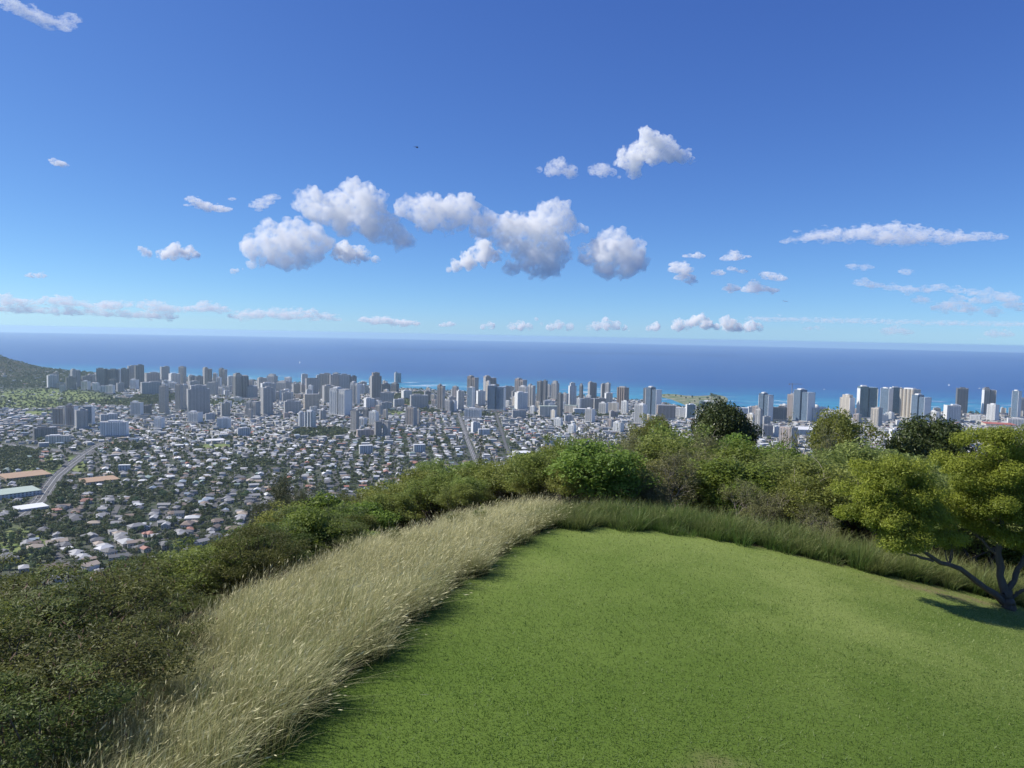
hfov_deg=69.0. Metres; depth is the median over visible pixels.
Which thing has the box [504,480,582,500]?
scrub tree
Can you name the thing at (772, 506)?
dry bush
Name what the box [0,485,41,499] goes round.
building
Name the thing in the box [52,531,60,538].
house
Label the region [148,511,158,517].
house
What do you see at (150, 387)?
apartment tower
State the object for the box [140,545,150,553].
house
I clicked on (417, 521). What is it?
wild shrub
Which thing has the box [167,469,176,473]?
house
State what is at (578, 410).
building
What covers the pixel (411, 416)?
apartment tower
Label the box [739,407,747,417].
building
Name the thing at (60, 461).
street tree
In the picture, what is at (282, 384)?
apartment tower
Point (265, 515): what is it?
scrub tree
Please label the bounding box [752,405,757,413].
apartment tower
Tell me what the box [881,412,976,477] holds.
dense tree
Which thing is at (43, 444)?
house
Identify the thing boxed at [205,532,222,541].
house
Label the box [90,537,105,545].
house
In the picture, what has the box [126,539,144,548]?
house
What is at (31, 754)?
wild shrub
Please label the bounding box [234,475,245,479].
house
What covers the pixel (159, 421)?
apartment tower
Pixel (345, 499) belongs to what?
wild shrub
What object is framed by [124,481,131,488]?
street tree
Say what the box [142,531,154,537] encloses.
house
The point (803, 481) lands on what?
scrub tree
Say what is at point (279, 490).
wispy tree
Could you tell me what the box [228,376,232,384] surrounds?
apartment tower
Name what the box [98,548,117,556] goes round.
house
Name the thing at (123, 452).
road markings
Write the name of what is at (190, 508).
street tree
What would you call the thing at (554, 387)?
apartment tower
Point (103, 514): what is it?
house
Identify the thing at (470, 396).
apartment tower
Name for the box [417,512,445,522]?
scrub tree
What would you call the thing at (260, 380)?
apartment tower
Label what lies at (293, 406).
apartment tower
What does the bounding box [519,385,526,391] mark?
apartment tower
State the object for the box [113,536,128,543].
house
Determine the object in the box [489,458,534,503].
scrub tree
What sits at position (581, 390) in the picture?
apartment tower
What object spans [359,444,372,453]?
building
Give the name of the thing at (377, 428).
apartment tower
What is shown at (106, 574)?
wild shrub
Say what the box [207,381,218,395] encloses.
apartment tower
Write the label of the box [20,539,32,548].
house
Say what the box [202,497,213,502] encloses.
house
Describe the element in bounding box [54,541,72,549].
house
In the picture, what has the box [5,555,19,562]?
house
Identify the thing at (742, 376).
sea
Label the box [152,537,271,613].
scrub tree
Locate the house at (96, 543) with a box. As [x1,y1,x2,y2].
[92,541,103,545]
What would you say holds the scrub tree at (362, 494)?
on the ground at (652, 612)
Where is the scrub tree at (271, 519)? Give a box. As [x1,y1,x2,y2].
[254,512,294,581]
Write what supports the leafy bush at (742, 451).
on the ground at (652, 612)
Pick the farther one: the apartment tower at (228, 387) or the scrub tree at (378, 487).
the apartment tower at (228, 387)
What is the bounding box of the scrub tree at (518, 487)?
[509,473,547,501]
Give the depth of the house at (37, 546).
989.77 m
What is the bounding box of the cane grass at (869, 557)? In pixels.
[508,493,1023,607]
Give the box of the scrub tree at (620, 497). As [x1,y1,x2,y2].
[585,488,645,505]
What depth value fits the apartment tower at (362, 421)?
2532.72 m
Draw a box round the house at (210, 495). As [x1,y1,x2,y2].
[206,493,215,496]
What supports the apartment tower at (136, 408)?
on the ground at (652, 612)
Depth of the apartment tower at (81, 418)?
2287.00 m
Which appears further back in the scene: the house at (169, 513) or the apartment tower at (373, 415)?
the apartment tower at (373, 415)
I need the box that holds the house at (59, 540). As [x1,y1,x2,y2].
[45,537,68,546]
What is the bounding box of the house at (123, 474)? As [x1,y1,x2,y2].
[120,472,127,476]
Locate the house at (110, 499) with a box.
[105,497,114,503]
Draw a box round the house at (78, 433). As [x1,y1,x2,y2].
[72,432,81,435]
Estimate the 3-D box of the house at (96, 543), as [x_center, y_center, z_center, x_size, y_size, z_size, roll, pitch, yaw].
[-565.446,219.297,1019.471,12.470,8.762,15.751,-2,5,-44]
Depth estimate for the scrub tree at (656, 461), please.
34.86 m
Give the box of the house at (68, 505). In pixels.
[56,504,71,508]
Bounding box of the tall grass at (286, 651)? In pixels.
[1,490,578,767]
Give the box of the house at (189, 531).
[185,529,193,534]
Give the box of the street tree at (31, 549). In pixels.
[28,546,34,553]
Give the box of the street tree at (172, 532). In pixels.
[167,529,176,535]
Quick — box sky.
[0,0,1023,352]
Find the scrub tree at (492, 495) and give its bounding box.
[449,466,505,509]
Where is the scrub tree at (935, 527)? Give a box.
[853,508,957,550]
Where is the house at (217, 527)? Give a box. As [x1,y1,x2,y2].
[212,524,220,530]
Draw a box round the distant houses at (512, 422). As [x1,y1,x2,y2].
[0,370,1023,582]
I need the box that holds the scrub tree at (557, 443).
[537,433,576,451]
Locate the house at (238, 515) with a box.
[235,514,245,519]
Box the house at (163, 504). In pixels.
[157,503,170,507]
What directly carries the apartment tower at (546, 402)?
on the ground at (652, 612)
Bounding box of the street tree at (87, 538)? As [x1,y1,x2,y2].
[84,535,90,543]
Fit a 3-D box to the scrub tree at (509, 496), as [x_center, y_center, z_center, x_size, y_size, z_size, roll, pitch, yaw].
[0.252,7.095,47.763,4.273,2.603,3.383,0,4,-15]
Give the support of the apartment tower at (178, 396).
on the ground at (652, 612)
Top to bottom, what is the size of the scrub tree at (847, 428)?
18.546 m
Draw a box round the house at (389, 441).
[384,440,392,444]
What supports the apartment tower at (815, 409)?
on the ground at (652, 612)
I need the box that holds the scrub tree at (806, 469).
[768,455,871,541]
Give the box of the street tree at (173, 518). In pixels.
[166,515,177,526]
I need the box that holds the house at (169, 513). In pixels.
[167,511,173,515]
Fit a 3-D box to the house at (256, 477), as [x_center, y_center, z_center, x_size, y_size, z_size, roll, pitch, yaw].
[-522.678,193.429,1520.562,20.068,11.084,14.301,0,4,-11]
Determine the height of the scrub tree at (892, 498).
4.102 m
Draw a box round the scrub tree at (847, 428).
[804,406,891,457]
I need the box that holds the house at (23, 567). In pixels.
[18,564,28,572]
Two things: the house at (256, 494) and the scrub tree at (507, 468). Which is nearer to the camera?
the scrub tree at (507, 468)
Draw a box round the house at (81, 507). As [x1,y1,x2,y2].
[72,505,85,511]
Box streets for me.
[0,391,1002,578]
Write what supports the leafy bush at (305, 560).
on the ground at (652, 612)
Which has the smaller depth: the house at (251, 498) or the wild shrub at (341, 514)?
the wild shrub at (341, 514)
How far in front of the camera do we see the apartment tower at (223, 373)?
4369.28 m
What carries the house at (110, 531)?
on the ground at (652, 612)
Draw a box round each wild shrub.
[0,547,212,672]
[0,552,44,627]
[0,552,126,697]
[0,583,73,704]
[0,602,214,752]
[0,649,150,767]
[66,557,158,612]
[73,598,229,680]
[83,552,188,613]
[86,589,191,647]
[112,545,195,605]
[144,556,209,613]
[161,605,190,616]
[183,558,256,605]
[184,534,265,600]
[188,589,224,618]
[198,521,322,592]
[227,517,320,589]
[273,502,379,527]
[308,516,374,554]
[335,490,370,504]
[387,530,402,543]
[399,512,425,529]
[446,512,468,523]
[469,481,496,510]
[473,507,485,518]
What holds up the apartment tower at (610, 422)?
on the ground at (652, 612)
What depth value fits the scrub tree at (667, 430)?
48.43 m
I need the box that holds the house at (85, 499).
[80,498,92,503]
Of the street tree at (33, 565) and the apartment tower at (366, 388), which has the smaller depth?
the street tree at (33, 565)
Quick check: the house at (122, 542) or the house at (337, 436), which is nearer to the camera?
the house at (122, 542)
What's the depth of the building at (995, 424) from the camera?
3008.08 m
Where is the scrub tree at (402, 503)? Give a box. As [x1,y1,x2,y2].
[360,491,419,532]
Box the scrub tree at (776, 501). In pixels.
[758,474,802,524]
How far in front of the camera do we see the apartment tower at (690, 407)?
3036.37 m
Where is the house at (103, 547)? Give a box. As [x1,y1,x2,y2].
[94,544,113,551]
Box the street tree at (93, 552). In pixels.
[89,550,96,555]
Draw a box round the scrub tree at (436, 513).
[396,480,449,521]
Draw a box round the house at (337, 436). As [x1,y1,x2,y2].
[334,435,342,438]
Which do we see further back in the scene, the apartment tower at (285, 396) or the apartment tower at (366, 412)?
the apartment tower at (285, 396)
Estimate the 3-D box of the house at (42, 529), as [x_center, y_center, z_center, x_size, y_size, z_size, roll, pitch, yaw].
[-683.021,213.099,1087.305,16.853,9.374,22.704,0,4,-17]
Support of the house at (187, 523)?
on the ground at (652, 612)
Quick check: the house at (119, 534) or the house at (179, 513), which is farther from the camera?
the house at (179, 513)
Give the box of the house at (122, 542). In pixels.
[116,538,133,547]
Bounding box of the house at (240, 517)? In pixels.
[236,516,244,522]
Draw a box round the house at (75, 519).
[71,518,81,523]
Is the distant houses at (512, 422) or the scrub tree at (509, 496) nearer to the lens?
the scrub tree at (509, 496)
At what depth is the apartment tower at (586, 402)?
3379.45 m
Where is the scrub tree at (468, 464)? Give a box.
[420,460,500,511]
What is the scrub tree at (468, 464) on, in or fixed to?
on the ground at (652, 612)
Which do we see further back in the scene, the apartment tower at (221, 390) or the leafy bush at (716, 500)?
the apartment tower at (221, 390)
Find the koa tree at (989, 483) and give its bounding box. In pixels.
[828,424,1023,611]
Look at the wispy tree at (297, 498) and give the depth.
35.46 m
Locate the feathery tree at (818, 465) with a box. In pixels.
[793,448,869,534]
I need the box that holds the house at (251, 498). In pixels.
[245,496,256,501]
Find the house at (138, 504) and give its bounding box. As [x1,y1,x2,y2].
[130,503,143,508]
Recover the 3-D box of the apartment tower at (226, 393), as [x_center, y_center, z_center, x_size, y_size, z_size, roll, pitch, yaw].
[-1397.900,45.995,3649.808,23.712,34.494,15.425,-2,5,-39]
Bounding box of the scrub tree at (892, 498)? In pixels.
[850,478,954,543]
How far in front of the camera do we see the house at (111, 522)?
1132.03 m
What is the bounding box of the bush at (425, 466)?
[411,456,451,472]
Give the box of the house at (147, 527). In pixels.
[143,522,150,529]
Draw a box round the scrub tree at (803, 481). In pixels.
[766,469,852,535]
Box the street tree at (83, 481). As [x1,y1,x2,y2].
[77,479,85,483]
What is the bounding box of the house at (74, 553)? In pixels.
[69,552,80,558]
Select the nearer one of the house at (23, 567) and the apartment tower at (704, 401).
the house at (23, 567)
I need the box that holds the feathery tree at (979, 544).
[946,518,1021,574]
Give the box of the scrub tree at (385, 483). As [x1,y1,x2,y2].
[377,478,450,523]
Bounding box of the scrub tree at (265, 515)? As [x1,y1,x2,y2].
[248,499,332,576]
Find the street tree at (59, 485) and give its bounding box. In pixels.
[55,481,62,486]
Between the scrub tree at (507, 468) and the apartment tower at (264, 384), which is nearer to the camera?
the scrub tree at (507, 468)
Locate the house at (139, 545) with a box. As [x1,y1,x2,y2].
[132,544,142,552]
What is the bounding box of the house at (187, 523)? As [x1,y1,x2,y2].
[180,520,194,527]
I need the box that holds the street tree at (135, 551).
[130,547,139,553]
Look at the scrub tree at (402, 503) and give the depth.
35.90 m
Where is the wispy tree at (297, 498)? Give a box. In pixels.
[284,486,315,571]
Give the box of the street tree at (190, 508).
[187,504,195,514]
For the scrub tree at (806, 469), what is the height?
4.155 m
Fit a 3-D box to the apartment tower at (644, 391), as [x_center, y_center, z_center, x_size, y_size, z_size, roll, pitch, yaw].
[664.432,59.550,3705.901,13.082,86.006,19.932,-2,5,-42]
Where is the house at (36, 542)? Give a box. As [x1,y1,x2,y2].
[27,540,41,543]
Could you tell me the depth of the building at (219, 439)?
2091.31 m
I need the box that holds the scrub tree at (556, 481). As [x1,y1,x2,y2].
[543,460,597,505]
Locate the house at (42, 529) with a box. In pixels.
[36,526,51,534]
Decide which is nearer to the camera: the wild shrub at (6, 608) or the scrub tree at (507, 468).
the wild shrub at (6, 608)
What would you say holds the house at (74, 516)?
on the ground at (652, 612)
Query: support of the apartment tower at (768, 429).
on the ground at (652, 612)
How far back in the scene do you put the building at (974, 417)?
3199.12 m
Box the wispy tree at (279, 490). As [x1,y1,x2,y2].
[250,468,320,578]
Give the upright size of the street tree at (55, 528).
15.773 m
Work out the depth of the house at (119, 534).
1057.98 m
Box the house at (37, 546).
[26,544,43,552]
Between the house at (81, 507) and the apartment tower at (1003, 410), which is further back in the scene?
the apartment tower at (1003, 410)
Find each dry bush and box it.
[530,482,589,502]
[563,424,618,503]
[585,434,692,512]
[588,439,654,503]
[595,469,672,507]
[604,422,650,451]
[629,447,703,512]
[646,464,724,512]
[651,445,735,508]
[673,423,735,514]
[718,476,772,525]
[740,487,800,524]
[771,416,803,453]
[784,502,842,540]
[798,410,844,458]
[925,544,970,565]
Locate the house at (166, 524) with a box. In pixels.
[161,521,170,529]
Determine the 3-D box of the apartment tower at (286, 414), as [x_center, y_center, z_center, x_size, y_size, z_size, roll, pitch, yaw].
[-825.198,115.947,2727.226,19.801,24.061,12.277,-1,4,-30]
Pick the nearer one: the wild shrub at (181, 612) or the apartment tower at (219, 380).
the wild shrub at (181, 612)
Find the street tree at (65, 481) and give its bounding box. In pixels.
[61,479,69,484]
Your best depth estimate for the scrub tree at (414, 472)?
43.36 m
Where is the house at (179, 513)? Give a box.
[174,510,184,517]
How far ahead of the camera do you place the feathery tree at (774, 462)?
36.86 m
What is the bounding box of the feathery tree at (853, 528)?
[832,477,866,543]
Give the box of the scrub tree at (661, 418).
[626,411,675,441]
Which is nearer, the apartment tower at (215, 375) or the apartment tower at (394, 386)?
the apartment tower at (394, 386)
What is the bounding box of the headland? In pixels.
[662,394,727,405]
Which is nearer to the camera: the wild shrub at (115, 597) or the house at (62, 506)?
the wild shrub at (115, 597)
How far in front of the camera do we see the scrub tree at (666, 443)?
41.28 m
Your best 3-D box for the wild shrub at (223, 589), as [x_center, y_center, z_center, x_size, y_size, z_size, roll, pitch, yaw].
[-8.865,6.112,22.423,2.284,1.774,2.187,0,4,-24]
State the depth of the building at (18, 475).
1506.62 m
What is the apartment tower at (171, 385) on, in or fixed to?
on the ground at (652, 612)
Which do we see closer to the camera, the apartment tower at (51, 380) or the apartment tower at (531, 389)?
the apartment tower at (531, 389)
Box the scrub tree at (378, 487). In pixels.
[355,474,424,530]
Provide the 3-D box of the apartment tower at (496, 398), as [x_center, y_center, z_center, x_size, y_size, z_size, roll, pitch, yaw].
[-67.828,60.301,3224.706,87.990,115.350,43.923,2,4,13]
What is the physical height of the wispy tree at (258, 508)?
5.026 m
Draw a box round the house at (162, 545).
[159,541,170,549]
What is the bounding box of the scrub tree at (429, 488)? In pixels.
[397,474,451,522]
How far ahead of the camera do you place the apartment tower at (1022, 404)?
3473.08 m
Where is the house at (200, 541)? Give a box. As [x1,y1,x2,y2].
[194,537,209,545]
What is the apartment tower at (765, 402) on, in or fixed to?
on the ground at (652, 612)
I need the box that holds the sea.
[0,332,1023,412]
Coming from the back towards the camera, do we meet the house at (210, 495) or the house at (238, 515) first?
the house at (210, 495)
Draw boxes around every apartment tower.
[32,426,57,439]
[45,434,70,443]
[46,374,56,387]
[51,407,64,426]
[56,382,65,387]
[59,385,65,391]
[64,403,78,427]
[65,376,76,389]
[70,369,80,386]
[73,408,88,429]
[80,380,91,390]
[81,375,92,382]
[82,405,95,425]
[87,373,95,381]
[91,382,99,391]
[96,368,107,385]
[98,420,131,437]
[99,386,104,392]
[100,413,117,420]
[105,385,115,394]
[107,368,118,384]
[109,379,117,389]
[116,382,124,392]
[121,368,129,388]
[127,365,133,384]
[129,379,139,389]
[129,401,143,416]
[134,364,143,385]
[138,381,161,394]
[144,372,160,381]
[144,404,152,414]
[154,416,165,429]
[159,385,169,414]
[160,366,169,379]
[169,373,179,382]
[169,382,177,389]
[174,383,182,410]
[178,366,186,383]
[183,384,187,409]
[184,384,210,414]
[185,411,204,423]
[187,380,199,386]
[189,375,194,380]
[195,375,202,384]
[203,367,211,383]
[205,413,214,420]
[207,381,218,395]
[213,373,217,381]
[217,377,221,386]
[217,417,230,428]
[218,387,224,393]
[219,368,226,385]
[220,402,230,416]
[224,390,229,396]
[225,385,231,392]
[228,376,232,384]
[233,373,248,397]
[234,396,241,402]
[237,427,249,435]
[243,400,260,415]
[246,385,257,397]
[248,408,252,418]
[257,377,266,387]
[259,382,276,401]
[261,386,273,414]
[267,374,277,387]
[275,391,278,399]
[276,380,290,390]
[279,389,290,399]
[282,392,289,401]
[283,412,289,418]
[284,377,292,382]
[284,400,300,412]
[292,383,300,393]
[295,394,302,397]
[298,411,303,426]
[301,373,307,383]
[301,384,304,392]
[302,394,319,410]
[302,410,315,428]
[305,378,318,393]
[310,406,316,411]
[319,373,330,398]
[319,410,325,419]
[322,385,334,402]
[326,387,351,416]
[330,374,338,386]
[339,374,350,388]
[349,410,358,432]
[350,375,356,381]
[350,381,359,403]
[356,428,373,436]
[359,417,366,426]
[360,384,363,393]
[363,384,368,394]
[363,408,369,417]
[364,397,374,407]
[367,410,378,425]
[370,372,381,397]
[374,421,382,437]
[375,404,382,415]
[380,391,393,401]
[381,402,391,408]
[382,383,390,391]
[383,409,387,418]
[383,421,390,437]
[391,382,398,391]
[393,398,403,406]
[394,372,401,382]
[401,390,411,399]
[404,406,417,426]
[410,394,429,407]
[417,409,419,422]
[424,390,430,400]
[430,394,436,400]
[431,399,436,405]
[436,384,444,409]
[444,399,452,411]
[452,386,458,398]
[452,400,457,411]
[457,390,463,409]
[462,407,482,418]
[466,375,478,401]
[466,386,474,407]
[471,421,479,432]
[476,390,484,405]
[483,375,496,391]
[485,381,489,400]
[487,384,506,411]
[503,386,509,399]
[512,409,525,418]
[514,378,526,390]
[514,391,528,409]
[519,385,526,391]
[527,384,535,406]
[530,405,535,414]
[535,401,540,407]
[537,380,542,402]
[542,380,547,404]
[543,400,554,404]
[547,384,550,396]
[551,380,558,399]
[551,409,555,417]
[554,417,562,426]
[557,392,562,416]
[563,392,568,404]
[564,414,571,421]
[568,382,576,404]
[568,424,575,432]
[577,397,581,407]
[579,383,582,397]
[580,397,593,407]
[585,407,595,423]
[588,381,596,397]
[592,397,605,409]
[599,402,607,413]
[600,383,604,396]
[604,392,612,402]
[605,382,610,392]
[607,402,619,412]
[607,419,613,427]
[609,410,617,418]
[613,421,623,431]
[617,386,628,410]
[621,400,628,414]
[633,403,646,423]
[643,387,645,403]
[645,386,661,415]
[656,404,676,419]
[684,403,695,419]
[699,400,715,406]
[746,413,754,425]
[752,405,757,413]
[755,408,762,435]
[758,392,773,421]
[762,424,772,436]
[763,416,770,424]
[773,406,787,421]
[773,426,778,436]
[778,425,798,448]
[787,393,793,418]
[790,388,815,421]
[813,407,829,420]
[813,411,840,422]
[839,394,854,417]
[853,413,861,423]
[856,385,877,418]
[870,407,882,425]
[880,387,893,413]
[882,414,888,421]
[886,412,894,419]
[889,428,900,439]
[890,386,901,413]
[894,388,920,417]
[910,393,931,421]
[931,410,939,420]
[942,404,961,423]
[955,387,968,414]
[980,387,996,413]
[986,403,999,420]
[1000,407,1005,412]
[1007,418,1023,425]
[1009,390,1021,417]
[1021,397,1023,413]
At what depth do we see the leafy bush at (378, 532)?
30.76 m
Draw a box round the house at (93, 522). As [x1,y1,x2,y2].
[87,520,99,525]
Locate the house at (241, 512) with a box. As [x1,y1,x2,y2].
[236,511,247,516]
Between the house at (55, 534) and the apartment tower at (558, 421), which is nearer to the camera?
the house at (55, 534)
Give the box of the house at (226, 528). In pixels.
[225,525,240,530]
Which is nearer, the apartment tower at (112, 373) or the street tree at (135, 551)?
the street tree at (135, 551)
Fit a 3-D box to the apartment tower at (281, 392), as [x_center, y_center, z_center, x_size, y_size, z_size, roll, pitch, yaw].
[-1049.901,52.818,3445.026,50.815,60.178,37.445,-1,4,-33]
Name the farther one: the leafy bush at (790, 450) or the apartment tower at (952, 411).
the apartment tower at (952, 411)
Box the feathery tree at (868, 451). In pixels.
[805,437,945,547]
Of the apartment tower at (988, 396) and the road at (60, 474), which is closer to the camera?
the road at (60, 474)
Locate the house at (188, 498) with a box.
[182,497,193,501]
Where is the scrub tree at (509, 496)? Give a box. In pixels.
[499,491,523,502]
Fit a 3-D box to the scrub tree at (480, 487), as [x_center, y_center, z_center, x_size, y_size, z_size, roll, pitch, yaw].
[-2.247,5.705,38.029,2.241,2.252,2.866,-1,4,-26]
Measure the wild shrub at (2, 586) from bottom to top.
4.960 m
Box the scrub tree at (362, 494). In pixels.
[341,486,410,523]
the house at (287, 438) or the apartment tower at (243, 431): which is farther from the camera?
the apartment tower at (243, 431)
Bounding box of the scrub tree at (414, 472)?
[391,467,452,520]
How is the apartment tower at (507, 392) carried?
on the ground at (652, 612)
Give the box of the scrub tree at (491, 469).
[452,458,515,506]
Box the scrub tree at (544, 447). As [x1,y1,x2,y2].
[526,443,568,499]
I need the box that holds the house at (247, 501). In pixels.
[244,499,254,504]
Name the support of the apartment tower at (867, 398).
on the ground at (652, 612)
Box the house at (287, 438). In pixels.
[282,437,290,442]
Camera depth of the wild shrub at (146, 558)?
24.91 m
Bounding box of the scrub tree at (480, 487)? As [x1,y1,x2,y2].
[446,474,491,511]
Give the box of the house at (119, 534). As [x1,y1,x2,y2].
[114,532,127,537]
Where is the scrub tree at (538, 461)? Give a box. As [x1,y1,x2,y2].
[500,449,562,502]
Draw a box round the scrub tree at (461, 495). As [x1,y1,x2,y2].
[435,483,482,512]
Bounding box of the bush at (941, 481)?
[918,472,989,560]
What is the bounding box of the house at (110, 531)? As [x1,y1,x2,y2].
[108,529,117,535]
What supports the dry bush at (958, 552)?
on the ground at (652, 612)
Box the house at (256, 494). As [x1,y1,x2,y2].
[247,493,259,497]
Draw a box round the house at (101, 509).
[96,507,106,511]
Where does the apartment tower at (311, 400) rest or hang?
on the ground at (652, 612)
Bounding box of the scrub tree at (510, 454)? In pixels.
[495,450,541,501]
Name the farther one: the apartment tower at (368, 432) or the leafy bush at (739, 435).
the apartment tower at (368, 432)
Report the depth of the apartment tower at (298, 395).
3615.60 m
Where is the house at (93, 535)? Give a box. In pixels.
[87,532,98,542]
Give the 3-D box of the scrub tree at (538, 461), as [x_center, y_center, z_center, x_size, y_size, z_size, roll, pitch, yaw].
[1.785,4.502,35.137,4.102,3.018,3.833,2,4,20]
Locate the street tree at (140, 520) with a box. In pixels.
[135,517,145,521]
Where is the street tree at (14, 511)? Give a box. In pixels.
[8,509,20,517]
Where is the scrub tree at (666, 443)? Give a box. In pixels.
[630,432,727,511]
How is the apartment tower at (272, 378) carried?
on the ground at (652, 612)
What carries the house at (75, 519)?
on the ground at (652, 612)
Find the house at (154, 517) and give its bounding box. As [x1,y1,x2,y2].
[149,514,158,520]
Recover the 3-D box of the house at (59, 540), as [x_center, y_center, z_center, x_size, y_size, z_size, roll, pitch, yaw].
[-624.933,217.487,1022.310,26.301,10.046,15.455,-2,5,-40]
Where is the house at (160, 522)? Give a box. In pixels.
[157,520,165,526]
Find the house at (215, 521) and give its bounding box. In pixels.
[211,518,223,524]
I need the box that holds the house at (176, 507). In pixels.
[170,505,180,510]
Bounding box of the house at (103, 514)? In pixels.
[96,512,109,517]
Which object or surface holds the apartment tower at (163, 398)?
on the ground at (652, 612)
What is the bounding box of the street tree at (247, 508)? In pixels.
[243,505,252,515]
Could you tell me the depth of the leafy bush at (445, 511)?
44.86 m
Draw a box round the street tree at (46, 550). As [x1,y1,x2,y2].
[39,546,51,555]
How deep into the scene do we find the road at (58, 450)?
1853.66 m
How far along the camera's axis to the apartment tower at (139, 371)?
4114.45 m
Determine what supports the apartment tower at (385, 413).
on the ground at (652, 612)
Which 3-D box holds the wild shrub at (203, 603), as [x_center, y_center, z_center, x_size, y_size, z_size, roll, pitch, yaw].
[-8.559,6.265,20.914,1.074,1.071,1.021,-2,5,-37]
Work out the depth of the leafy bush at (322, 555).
29.17 m
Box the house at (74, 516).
[69,514,82,518]
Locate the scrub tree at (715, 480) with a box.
[687,455,727,515]
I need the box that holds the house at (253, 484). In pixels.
[248,483,259,486]
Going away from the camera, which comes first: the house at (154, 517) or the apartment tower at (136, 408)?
the house at (154, 517)
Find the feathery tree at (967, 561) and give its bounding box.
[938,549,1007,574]
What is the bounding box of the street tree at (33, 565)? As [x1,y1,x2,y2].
[30,562,40,568]
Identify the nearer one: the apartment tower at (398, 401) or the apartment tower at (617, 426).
the apartment tower at (617, 426)
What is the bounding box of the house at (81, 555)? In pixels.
[74,553,91,561]
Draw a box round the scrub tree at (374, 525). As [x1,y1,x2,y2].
[339,514,384,539]
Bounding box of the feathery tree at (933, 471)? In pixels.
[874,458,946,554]
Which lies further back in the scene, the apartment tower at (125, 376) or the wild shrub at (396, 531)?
the apartment tower at (125, 376)
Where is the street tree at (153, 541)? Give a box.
[148,538,157,544]
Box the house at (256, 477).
[251,476,260,479]
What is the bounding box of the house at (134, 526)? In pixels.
[126,522,145,532]
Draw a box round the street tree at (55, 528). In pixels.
[49,525,58,531]
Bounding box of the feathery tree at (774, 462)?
[714,445,836,526]
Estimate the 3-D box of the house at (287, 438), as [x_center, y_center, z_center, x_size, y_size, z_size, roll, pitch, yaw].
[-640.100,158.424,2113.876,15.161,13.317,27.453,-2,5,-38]
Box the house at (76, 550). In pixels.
[69,549,83,552]
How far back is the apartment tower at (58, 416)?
2337.49 m
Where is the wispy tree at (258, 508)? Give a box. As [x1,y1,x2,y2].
[244,499,274,580]
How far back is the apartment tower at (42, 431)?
2049.70 m
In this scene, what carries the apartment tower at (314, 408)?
on the ground at (652, 612)
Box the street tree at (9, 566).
[5,563,12,572]
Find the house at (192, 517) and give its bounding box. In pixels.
[184,515,199,520]
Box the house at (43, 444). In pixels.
[38,442,48,446]
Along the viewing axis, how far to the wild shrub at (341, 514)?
32.27 m
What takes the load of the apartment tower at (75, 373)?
on the ground at (652, 612)
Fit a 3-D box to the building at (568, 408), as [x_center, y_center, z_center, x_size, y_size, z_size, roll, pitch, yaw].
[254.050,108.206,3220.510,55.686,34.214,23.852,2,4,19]
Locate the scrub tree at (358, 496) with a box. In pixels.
[347,490,411,535]
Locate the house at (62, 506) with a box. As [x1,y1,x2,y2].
[55,505,66,508]
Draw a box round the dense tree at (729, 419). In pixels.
[689,397,764,447]
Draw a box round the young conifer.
[477,433,485,507]
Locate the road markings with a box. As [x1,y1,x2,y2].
[3,413,477,514]
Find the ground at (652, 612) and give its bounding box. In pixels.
[0,358,1023,767]
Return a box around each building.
[0,470,51,480]
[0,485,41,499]
[12,502,48,511]
[79,475,119,484]
[118,464,130,470]
[205,438,224,441]
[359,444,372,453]
[413,444,425,451]
[478,429,489,434]
[536,405,558,416]
[564,405,577,412]
[573,408,584,413]
[675,407,684,417]
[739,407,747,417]
[795,426,814,435]
[969,415,980,420]
[981,421,1016,426]
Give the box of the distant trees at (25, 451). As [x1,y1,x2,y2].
[0,354,1022,587]
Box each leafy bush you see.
[209,524,284,589]
[271,538,322,573]
[273,502,353,569]
[277,491,363,519]
[281,520,349,570]
[330,520,379,546]
[331,500,402,538]
[416,506,462,518]
[480,496,526,506]
[502,446,567,499]
[543,436,663,506]
[667,456,789,516]
[706,482,768,519]
[710,438,771,520]
[716,429,780,518]
[760,440,805,528]
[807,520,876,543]
[962,520,1023,573]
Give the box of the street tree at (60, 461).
[55,458,63,466]
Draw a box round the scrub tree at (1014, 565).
[999,519,1023,574]
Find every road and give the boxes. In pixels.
[0,443,146,454]
[17,442,108,515]
[457,413,477,464]
[495,413,509,453]
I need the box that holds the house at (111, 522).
[110,520,126,526]
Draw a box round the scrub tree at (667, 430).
[637,417,719,507]
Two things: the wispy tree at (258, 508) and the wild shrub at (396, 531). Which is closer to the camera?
the wild shrub at (396, 531)
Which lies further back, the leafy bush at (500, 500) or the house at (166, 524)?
the house at (166, 524)
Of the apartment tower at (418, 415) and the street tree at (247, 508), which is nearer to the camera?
the street tree at (247, 508)
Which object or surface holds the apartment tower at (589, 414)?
on the ground at (652, 612)
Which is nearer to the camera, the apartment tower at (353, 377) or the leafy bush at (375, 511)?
the leafy bush at (375, 511)
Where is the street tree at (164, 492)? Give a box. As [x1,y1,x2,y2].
[159,489,167,499]
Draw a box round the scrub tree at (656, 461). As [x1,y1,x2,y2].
[623,454,691,505]
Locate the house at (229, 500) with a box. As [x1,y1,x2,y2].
[224,498,234,503]
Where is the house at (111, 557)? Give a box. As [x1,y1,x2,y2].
[108,553,128,561]

